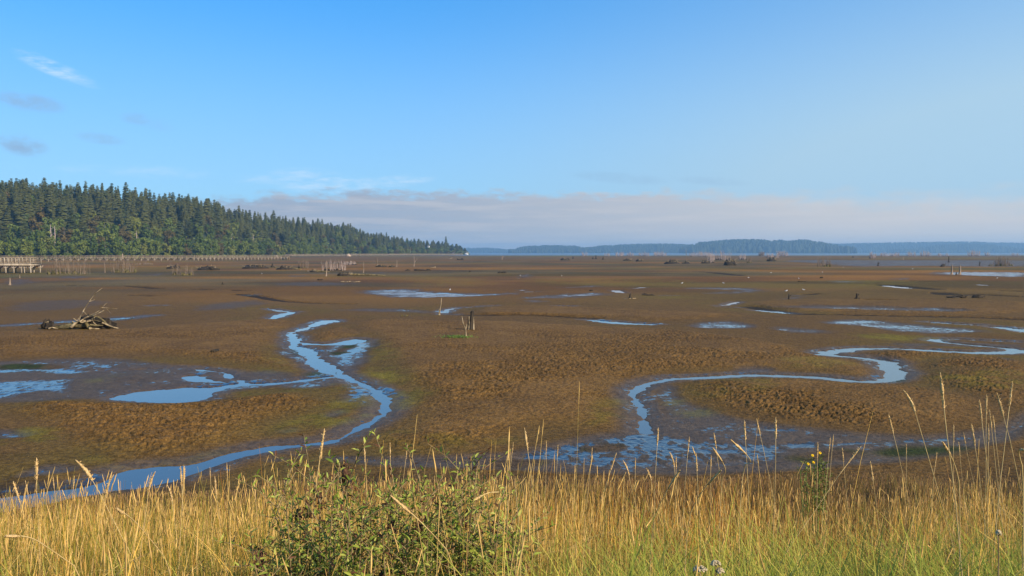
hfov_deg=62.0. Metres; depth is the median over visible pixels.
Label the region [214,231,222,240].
broadleaf tree
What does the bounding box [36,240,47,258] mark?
broadleaf tree
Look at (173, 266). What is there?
upturned stump
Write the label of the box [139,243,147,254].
broadleaf tree
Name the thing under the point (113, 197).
conifer tree
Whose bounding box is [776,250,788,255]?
dead thicket
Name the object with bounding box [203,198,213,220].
conifer tree
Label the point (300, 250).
broadleaf tree
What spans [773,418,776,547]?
grass stalk
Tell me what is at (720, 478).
grass stalk
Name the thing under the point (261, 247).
broadleaf tree
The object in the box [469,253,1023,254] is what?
bay
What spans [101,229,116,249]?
broadleaf tree
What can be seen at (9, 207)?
conifer tree
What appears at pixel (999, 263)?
dead thicket
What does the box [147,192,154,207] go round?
conifer tree
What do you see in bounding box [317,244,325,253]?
broadleaf tree
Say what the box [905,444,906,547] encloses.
grass stalk
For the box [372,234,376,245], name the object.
conifer tree
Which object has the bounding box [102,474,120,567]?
grass stalk
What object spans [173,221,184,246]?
conifer tree
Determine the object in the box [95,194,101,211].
conifer tree
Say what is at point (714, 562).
cream flower
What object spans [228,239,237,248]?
broadleaf tree
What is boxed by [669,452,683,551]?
grass stalk
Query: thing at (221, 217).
conifer tree
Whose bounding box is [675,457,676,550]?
grass stalk
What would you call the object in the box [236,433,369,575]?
leafy shrub
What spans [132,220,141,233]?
broadleaf tree
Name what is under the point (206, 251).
broadleaf tree
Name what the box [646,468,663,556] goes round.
grass stalk
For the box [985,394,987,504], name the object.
grass stalk
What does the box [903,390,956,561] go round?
grass stalk
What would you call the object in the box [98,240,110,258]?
broadleaf tree
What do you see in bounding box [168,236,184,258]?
broadleaf tree
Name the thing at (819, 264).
dead thicket
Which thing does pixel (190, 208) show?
conifer tree
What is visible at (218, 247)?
broadleaf tree
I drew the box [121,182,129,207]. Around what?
conifer tree
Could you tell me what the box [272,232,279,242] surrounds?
broadleaf tree
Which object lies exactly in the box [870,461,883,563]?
grass stalk
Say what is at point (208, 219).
broadleaf tree
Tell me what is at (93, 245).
broadleaf tree
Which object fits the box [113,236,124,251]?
broadleaf tree
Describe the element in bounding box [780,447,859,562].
grass stalk
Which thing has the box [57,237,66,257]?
broadleaf tree
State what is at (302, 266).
dead thicket
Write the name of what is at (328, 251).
broadleaf tree
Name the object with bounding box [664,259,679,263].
upturned stump
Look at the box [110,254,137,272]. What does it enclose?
dead thicket
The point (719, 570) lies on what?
cream flower
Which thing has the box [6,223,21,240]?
broadleaf tree
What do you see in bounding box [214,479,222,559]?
grass stalk
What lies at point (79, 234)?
broadleaf tree
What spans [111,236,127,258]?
broadleaf tree
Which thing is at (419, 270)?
driftwood
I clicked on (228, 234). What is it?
broadleaf tree
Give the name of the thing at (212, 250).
broadleaf tree
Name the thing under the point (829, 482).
grass stalk
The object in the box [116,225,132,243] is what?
broadleaf tree
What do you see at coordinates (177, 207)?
conifer tree
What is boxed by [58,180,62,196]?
conifer tree
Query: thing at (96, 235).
broadleaf tree
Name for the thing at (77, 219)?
broadleaf tree
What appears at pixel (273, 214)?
conifer tree
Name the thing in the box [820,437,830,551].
grass stalk
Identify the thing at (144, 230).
broadleaf tree
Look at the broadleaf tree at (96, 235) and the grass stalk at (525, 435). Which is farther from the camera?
the broadleaf tree at (96, 235)
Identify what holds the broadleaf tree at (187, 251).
on the hillside
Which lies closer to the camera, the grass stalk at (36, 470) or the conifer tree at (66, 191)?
the grass stalk at (36, 470)
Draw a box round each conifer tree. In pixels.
[0,183,7,199]
[0,213,15,236]
[0,230,7,255]
[1,205,14,218]
[9,187,14,204]
[14,199,28,230]
[18,189,25,203]
[18,220,29,241]
[40,177,47,189]
[43,185,48,208]
[56,200,69,229]
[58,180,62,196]
[63,186,71,200]
[65,209,78,236]
[75,186,84,214]
[77,214,87,234]
[81,227,88,254]
[83,181,87,194]
[90,185,96,203]
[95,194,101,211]
[96,206,106,225]
[100,183,103,200]
[100,190,109,205]
[109,183,116,196]
[111,193,116,208]
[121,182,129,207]
[123,208,133,231]
[125,194,132,210]
[132,187,136,200]
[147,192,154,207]
[152,193,155,207]
[152,205,160,229]
[170,192,175,202]
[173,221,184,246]
[175,203,179,219]
[184,220,193,238]
[187,199,194,218]
[191,210,203,234]
[192,201,196,215]
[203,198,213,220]
[212,211,223,233]
[218,206,224,227]
[235,231,242,241]
[237,205,240,217]
[239,216,244,235]
[243,229,250,242]
[254,219,260,237]
[263,220,267,238]
[271,210,276,222]
[280,231,284,244]
[283,229,291,249]
[289,237,298,254]
[291,217,295,233]
[325,226,328,238]
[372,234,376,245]
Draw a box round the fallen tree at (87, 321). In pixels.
[40,288,117,329]
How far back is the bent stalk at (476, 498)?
3.71 m
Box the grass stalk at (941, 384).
[939,372,962,575]
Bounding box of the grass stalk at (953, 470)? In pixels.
[953,425,954,572]
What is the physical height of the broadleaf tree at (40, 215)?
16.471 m
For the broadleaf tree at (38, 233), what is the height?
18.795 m
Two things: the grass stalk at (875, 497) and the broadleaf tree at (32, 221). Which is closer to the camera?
the grass stalk at (875, 497)
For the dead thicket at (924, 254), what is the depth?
1144.26 m
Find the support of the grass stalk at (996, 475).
on the mudflat
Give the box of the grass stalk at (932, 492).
[925,453,936,568]
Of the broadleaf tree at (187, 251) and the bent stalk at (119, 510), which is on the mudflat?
the bent stalk at (119, 510)
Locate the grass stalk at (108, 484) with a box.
[91,474,113,575]
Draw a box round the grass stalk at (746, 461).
[743,421,750,539]
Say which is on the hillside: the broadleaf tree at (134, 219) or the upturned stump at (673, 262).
the broadleaf tree at (134, 219)
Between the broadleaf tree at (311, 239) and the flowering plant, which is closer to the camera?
the flowering plant
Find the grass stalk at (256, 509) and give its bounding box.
[254,481,258,543]
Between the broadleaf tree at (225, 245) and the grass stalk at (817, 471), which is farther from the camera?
the broadleaf tree at (225, 245)
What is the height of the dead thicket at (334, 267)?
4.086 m
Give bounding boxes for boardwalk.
[1,253,462,261]
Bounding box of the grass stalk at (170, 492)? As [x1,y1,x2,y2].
[167,485,180,573]
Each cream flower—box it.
[693,565,707,575]
[710,560,720,575]
[716,567,724,575]
[995,530,1001,575]
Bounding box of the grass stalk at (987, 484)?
[987,423,989,532]
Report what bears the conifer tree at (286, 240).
on the hillside
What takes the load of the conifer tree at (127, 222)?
on the hillside
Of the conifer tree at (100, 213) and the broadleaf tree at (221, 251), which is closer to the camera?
the conifer tree at (100, 213)
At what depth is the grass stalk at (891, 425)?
5.59 m
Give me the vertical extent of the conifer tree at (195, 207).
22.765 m
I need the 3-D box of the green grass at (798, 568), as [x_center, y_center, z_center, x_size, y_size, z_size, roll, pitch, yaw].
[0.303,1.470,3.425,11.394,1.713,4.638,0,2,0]
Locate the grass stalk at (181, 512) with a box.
[178,466,185,571]
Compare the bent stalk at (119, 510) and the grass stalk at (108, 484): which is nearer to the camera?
the bent stalk at (119, 510)
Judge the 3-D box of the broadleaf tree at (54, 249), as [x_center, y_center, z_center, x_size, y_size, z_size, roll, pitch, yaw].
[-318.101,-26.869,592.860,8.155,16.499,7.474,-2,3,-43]
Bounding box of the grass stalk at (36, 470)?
[35,457,39,574]
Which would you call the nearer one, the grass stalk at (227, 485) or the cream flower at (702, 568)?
the cream flower at (702, 568)
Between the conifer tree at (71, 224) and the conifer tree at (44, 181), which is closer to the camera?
the conifer tree at (71, 224)
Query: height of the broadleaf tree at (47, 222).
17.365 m
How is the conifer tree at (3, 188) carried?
on the hillside
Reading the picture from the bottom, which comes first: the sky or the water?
the water
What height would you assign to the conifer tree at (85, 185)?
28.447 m
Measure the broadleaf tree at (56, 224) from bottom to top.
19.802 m
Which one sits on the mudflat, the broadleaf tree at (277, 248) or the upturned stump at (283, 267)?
the upturned stump at (283, 267)
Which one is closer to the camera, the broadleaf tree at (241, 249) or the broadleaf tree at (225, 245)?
the broadleaf tree at (225, 245)
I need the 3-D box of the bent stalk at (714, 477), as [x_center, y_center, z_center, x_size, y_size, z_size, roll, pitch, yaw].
[0.810,1.276,3.653,0.015,1.055,0.233,-1,3,-28]
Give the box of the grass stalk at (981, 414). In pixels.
[979,400,1000,566]
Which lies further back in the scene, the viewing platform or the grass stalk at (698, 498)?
the viewing platform
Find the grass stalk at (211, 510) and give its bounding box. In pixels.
[210,471,213,558]
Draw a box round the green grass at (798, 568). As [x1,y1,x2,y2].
[0,484,1023,575]
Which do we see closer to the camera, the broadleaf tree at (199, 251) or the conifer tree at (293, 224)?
the broadleaf tree at (199, 251)
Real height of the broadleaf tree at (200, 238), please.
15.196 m
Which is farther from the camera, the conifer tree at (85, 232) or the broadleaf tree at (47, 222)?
the broadleaf tree at (47, 222)
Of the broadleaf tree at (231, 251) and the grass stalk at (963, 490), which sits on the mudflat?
the grass stalk at (963, 490)
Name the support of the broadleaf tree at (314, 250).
on the hillside
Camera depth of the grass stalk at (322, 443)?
3.61 m
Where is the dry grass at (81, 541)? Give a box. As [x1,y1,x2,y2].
[0,381,1023,575]
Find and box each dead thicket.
[46,256,87,274]
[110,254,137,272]
[172,265,193,274]
[298,260,308,267]
[321,259,345,270]
[343,260,356,264]
[689,251,711,256]
[707,251,730,259]
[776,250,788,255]
[817,256,830,266]
[869,252,875,257]
[920,250,929,255]
[968,250,979,255]
[992,256,1008,265]
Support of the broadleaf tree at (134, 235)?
on the hillside
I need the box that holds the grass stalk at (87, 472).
[75,460,141,575]
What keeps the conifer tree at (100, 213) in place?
on the hillside
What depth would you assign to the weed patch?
47.47 m
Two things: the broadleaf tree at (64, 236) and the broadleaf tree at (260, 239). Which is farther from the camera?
the broadleaf tree at (260, 239)
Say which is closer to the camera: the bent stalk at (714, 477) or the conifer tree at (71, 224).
the bent stalk at (714, 477)
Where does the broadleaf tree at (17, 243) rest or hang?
on the hillside
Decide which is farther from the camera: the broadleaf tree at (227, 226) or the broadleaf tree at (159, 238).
the broadleaf tree at (227, 226)
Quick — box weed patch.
[435,334,471,337]
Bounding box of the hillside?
[0,220,469,259]
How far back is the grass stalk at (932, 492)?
7.46 m
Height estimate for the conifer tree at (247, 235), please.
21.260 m
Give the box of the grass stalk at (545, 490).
[544,441,546,546]
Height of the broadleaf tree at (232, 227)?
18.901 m
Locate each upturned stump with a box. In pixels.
[166,265,180,268]
[195,264,219,269]
[242,264,268,268]
[275,265,300,269]
[337,271,384,275]
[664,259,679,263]
[724,256,736,264]
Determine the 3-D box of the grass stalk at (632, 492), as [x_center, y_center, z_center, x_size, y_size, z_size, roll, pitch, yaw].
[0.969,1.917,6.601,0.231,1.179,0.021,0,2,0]
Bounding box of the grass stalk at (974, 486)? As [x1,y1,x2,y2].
[963,432,986,560]
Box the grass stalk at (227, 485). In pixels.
[226,467,229,517]
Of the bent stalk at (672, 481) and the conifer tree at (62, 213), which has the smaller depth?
the bent stalk at (672, 481)
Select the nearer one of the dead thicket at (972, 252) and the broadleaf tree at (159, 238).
the broadleaf tree at (159, 238)
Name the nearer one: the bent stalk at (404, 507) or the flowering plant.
the bent stalk at (404, 507)
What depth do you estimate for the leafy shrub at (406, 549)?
3.52 m
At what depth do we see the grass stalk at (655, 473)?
6.21 m
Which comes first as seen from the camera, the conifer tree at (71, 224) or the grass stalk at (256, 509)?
the grass stalk at (256, 509)
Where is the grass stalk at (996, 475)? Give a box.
[989,410,1005,555]
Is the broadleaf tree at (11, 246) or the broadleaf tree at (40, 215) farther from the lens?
the broadleaf tree at (40, 215)
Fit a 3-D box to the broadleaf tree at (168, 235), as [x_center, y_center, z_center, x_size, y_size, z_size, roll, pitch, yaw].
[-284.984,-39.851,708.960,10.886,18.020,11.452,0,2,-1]
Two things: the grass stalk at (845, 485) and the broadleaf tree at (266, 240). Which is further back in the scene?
the broadleaf tree at (266, 240)
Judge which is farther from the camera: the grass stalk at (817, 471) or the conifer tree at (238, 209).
the conifer tree at (238, 209)
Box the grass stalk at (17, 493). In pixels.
[13,481,42,575]
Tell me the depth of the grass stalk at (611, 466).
6.21 m
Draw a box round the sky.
[0,0,1023,249]
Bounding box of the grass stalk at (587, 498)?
[581,448,592,561]
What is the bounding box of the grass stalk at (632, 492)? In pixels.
[623,461,642,548]
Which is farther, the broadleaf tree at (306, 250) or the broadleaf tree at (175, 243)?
the broadleaf tree at (306, 250)
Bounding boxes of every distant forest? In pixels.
[463,247,507,252]
[508,243,688,252]
[679,239,857,252]
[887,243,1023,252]
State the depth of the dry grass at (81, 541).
7.68 m
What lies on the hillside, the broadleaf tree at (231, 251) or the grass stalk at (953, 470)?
the broadleaf tree at (231, 251)
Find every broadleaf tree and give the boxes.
[0,240,3,253]
[3,241,16,256]
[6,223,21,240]
[12,237,20,254]
[18,238,33,256]
[25,233,37,251]
[28,218,43,235]
[30,225,46,243]
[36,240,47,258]
[37,207,49,224]
[37,231,55,249]
[41,217,53,234]
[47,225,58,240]
[48,239,60,258]
[51,218,65,236]
[56,227,72,243]
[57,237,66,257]
[61,242,74,259]
[69,236,80,246]
[70,213,80,224]
[70,239,89,258]
[71,228,82,239]
[82,229,93,239]
[86,215,99,233]
[86,237,98,254]
[93,231,105,242]
[95,236,105,253]
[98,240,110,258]
[99,221,110,232]
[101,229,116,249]
[103,224,119,241]
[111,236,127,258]
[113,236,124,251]
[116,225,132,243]
[126,237,140,258]
[128,212,141,230]
[128,231,137,241]
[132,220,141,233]
[139,223,152,237]
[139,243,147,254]
[140,237,153,247]
[146,239,162,255]
[152,226,162,237]
[153,236,162,247]
[161,217,174,230]
[161,243,171,255]
[163,229,175,246]
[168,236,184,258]
[182,244,191,255]
[192,242,198,251]
[194,223,203,235]
[194,234,203,246]
[194,243,203,255]
[203,243,209,256]
[204,215,211,229]
[204,235,213,246]
[207,242,216,255]
[211,239,220,255]
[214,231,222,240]
[217,242,224,254]
[222,224,229,234]
[222,241,227,254]
[223,236,231,250]
[224,229,232,238]
[227,222,239,238]
[227,245,235,254]
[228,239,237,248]
[236,240,249,254]
[247,241,259,254]
[254,234,262,242]
[257,241,266,256]
[263,235,270,242]
[264,242,273,253]
[266,245,274,255]
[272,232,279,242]
[274,245,280,255]
[281,245,287,255]
[287,243,296,256]
[297,246,302,254]
[303,245,310,253]
[306,236,315,246]
[311,246,317,253]
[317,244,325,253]
[321,237,327,244]
[324,245,332,254]
[332,247,337,254]
[335,235,341,243]
[335,244,341,250]
[350,247,356,253]
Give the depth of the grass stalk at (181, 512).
5.09 m
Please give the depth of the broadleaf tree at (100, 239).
628.02 m
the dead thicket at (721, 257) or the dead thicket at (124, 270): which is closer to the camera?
the dead thicket at (124, 270)
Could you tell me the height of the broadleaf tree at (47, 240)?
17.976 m
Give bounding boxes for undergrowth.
[0,222,464,258]
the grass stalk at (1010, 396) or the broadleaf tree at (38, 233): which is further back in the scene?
the broadleaf tree at (38, 233)
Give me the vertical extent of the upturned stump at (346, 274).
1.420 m
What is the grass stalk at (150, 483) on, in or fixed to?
on the mudflat
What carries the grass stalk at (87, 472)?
on the mudflat
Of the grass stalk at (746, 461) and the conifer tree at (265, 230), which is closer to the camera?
the grass stalk at (746, 461)
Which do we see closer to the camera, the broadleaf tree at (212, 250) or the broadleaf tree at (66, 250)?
the broadleaf tree at (66, 250)
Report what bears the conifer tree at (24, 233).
on the hillside
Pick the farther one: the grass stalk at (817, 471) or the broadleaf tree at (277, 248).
the broadleaf tree at (277, 248)
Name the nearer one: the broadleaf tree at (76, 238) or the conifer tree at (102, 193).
the broadleaf tree at (76, 238)
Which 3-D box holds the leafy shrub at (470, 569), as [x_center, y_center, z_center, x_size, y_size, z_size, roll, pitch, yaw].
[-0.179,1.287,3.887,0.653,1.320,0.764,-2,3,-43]
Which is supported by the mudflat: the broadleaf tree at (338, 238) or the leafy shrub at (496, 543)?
the leafy shrub at (496, 543)
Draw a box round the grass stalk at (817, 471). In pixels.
[816,443,818,531]
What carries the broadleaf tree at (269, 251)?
on the hillside
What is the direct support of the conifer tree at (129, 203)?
on the hillside
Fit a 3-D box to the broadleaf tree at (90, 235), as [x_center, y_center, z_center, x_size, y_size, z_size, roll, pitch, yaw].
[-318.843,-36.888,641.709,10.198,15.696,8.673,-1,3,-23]
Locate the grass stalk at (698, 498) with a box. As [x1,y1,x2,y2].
[695,455,701,572]
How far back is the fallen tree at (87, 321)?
54.30 m
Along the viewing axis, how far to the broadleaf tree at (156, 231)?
716.91 m
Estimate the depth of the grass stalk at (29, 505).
7.47 m
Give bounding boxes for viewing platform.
[0,257,42,272]
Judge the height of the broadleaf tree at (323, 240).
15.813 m
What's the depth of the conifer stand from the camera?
734.03 m
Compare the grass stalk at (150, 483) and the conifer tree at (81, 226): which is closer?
the grass stalk at (150, 483)
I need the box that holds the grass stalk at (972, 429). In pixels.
[971,423,989,568]
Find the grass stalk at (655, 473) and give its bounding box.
[653,427,658,538]
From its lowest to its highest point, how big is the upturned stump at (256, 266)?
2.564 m
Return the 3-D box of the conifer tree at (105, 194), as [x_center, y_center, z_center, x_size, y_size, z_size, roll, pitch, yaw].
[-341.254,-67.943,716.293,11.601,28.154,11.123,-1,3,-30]
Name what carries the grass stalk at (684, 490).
on the mudflat
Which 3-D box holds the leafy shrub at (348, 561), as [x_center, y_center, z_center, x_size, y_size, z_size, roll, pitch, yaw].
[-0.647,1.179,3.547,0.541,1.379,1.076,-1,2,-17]
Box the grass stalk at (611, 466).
[579,454,616,572]
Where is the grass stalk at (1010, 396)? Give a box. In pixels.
[992,381,1012,568]
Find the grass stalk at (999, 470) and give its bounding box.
[993,417,1007,560]
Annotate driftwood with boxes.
[405,269,430,270]
[947,295,984,297]
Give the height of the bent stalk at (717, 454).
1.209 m
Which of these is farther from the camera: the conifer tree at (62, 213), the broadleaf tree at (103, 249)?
the conifer tree at (62, 213)
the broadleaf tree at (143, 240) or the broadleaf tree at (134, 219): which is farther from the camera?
the broadleaf tree at (134, 219)
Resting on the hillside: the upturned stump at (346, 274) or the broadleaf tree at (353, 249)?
the broadleaf tree at (353, 249)
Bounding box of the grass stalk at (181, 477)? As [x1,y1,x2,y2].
[180,466,187,569]
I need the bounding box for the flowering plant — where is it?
[795,452,832,550]
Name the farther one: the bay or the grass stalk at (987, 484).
the bay
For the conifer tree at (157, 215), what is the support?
on the hillside
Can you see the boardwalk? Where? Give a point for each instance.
(134, 257)
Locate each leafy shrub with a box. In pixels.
[214,491,322,575]
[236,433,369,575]
[291,429,432,575]
[345,428,480,575]
[393,436,511,575]
[434,471,555,575]
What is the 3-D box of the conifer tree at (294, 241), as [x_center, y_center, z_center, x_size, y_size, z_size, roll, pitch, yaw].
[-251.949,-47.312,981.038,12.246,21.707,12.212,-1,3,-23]
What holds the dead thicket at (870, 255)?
on the mudflat
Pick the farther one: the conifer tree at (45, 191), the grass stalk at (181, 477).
the conifer tree at (45, 191)
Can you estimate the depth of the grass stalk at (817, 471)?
6.58 m
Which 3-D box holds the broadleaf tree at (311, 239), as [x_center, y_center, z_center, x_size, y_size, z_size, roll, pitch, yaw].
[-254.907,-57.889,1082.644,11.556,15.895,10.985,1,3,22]
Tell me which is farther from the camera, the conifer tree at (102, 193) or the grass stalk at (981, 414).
the conifer tree at (102, 193)
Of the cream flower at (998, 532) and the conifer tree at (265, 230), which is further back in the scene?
the conifer tree at (265, 230)
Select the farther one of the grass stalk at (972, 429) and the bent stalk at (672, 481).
the grass stalk at (972, 429)
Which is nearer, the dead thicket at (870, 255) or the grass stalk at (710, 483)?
the grass stalk at (710, 483)
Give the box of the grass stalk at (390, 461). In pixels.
[389,443,392,549]
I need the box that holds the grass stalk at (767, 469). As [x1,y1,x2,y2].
[756,418,786,573]
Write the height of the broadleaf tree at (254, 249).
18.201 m
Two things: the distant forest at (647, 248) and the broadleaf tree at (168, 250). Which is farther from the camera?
the distant forest at (647, 248)
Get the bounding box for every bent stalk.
[4,534,78,575]
[115,508,169,573]
[390,495,454,575]
[474,492,498,500]
[650,470,680,573]
[685,470,721,571]
[712,447,725,566]
[730,439,750,575]
[942,441,959,575]
[1018,448,1023,573]
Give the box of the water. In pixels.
[0,255,1023,509]
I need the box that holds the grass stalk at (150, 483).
[138,471,155,567]
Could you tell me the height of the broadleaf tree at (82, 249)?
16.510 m
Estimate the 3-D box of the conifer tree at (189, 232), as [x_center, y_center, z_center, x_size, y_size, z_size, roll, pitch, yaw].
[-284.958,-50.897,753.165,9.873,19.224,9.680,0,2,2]
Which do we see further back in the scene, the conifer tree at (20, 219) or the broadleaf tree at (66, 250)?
the conifer tree at (20, 219)
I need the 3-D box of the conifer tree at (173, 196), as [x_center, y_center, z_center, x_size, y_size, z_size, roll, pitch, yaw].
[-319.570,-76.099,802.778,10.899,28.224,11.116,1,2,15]
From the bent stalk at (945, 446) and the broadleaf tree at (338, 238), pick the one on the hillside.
the broadleaf tree at (338, 238)
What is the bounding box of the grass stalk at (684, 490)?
[681,438,689,550]
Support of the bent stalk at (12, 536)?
on the mudflat
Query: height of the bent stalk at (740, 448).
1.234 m
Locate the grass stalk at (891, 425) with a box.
[888,415,922,572]
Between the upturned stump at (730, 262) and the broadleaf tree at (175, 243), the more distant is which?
the broadleaf tree at (175, 243)
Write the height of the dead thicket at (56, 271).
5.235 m
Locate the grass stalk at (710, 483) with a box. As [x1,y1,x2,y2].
[710,456,711,513]
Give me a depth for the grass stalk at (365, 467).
5.59 m
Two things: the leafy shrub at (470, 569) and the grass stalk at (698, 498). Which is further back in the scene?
the grass stalk at (698, 498)
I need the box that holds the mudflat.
[0,255,1023,573]
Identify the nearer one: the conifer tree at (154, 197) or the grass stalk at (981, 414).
the grass stalk at (981, 414)
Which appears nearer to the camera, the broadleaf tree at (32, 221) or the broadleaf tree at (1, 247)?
the broadleaf tree at (1, 247)
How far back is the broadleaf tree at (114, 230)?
660.85 m
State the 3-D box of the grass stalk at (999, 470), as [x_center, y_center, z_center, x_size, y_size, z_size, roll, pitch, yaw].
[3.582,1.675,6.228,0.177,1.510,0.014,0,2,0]
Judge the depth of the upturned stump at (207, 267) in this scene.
230.85 m
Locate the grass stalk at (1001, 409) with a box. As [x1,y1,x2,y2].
[997,393,1022,497]
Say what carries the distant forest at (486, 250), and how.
on the hill
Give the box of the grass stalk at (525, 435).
[524,428,540,564]
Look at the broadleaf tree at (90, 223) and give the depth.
667.31 m
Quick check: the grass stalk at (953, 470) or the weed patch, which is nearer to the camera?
the grass stalk at (953, 470)
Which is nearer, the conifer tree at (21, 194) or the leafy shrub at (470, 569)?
the leafy shrub at (470, 569)
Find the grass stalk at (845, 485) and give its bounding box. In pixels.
[842,448,851,550]
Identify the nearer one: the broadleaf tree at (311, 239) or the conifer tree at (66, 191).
the conifer tree at (66, 191)
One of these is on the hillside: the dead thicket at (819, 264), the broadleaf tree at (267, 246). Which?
the broadleaf tree at (267, 246)
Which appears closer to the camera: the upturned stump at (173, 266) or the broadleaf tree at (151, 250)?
the upturned stump at (173, 266)
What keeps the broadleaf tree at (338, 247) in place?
on the hillside
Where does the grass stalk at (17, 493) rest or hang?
on the mudflat
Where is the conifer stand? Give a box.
[0,179,451,249]
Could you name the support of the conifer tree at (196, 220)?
on the hillside
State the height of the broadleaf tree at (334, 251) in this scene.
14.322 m
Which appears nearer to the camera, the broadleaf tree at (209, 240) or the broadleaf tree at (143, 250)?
the broadleaf tree at (143, 250)
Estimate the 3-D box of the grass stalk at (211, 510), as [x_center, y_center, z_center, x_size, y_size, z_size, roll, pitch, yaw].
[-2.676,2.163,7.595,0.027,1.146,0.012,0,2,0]
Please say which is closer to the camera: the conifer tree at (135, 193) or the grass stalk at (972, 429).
the grass stalk at (972, 429)
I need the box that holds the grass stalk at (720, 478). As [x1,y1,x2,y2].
[714,434,730,553]
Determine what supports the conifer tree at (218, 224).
on the hillside
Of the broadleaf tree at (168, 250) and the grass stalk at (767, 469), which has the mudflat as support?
the grass stalk at (767, 469)
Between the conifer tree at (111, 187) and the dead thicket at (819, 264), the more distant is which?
the conifer tree at (111, 187)
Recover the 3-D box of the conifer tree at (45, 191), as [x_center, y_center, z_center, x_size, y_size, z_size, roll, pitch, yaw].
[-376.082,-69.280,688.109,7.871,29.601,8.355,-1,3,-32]
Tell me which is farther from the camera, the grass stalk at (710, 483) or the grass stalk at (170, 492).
the grass stalk at (710, 483)
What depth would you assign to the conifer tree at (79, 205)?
701.12 m
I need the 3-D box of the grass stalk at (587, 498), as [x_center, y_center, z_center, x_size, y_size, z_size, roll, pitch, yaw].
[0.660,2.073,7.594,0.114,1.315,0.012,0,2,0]
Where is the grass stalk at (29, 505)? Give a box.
[25,480,38,567]
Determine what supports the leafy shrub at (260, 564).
on the mudflat
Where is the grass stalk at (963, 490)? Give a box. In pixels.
[958,442,968,554]
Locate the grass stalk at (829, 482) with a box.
[824,434,833,556]
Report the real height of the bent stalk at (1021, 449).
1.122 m
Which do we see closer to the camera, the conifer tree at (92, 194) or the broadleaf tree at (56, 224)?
the broadleaf tree at (56, 224)
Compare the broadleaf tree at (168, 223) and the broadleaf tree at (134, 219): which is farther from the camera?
the broadleaf tree at (168, 223)
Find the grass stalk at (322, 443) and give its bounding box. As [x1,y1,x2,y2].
[305,429,324,574]
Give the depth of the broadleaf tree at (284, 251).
943.17 m
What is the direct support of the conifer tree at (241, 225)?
on the hillside
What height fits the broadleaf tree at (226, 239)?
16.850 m
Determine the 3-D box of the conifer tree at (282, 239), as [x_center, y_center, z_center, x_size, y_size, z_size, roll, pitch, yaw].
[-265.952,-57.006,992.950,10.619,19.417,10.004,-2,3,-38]
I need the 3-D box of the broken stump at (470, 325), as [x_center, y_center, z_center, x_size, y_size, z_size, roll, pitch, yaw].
[-2.536,2.087,52.522,0.470,1.354,0.457,0,2,0]
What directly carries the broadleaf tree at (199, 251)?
on the hillside
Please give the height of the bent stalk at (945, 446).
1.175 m
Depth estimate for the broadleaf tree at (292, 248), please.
961.69 m
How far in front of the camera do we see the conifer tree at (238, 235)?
860.89 m
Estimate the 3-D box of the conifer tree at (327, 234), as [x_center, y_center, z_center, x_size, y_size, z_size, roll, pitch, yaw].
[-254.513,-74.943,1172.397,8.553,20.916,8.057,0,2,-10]
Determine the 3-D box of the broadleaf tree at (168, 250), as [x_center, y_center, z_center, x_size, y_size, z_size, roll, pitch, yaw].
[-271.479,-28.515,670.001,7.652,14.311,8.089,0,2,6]
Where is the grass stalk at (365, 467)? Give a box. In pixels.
[363,444,367,503]
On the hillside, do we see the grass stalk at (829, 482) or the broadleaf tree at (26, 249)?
the broadleaf tree at (26, 249)
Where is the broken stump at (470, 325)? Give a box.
[467,311,474,329]
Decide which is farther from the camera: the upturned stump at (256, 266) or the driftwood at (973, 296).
the upturned stump at (256, 266)
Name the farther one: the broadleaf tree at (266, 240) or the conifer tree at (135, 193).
the broadleaf tree at (266, 240)
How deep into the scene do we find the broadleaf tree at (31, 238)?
593.13 m
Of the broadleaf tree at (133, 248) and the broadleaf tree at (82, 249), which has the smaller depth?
the broadleaf tree at (82, 249)
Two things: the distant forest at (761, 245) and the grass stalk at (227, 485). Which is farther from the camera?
the distant forest at (761, 245)
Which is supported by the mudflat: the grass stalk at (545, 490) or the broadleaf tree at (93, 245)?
the grass stalk at (545, 490)
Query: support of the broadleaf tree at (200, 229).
on the hillside
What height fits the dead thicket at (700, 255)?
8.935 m
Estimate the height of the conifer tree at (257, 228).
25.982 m
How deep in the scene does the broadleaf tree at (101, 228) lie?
669.91 m
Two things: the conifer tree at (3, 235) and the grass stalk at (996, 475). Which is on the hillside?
the conifer tree at (3, 235)

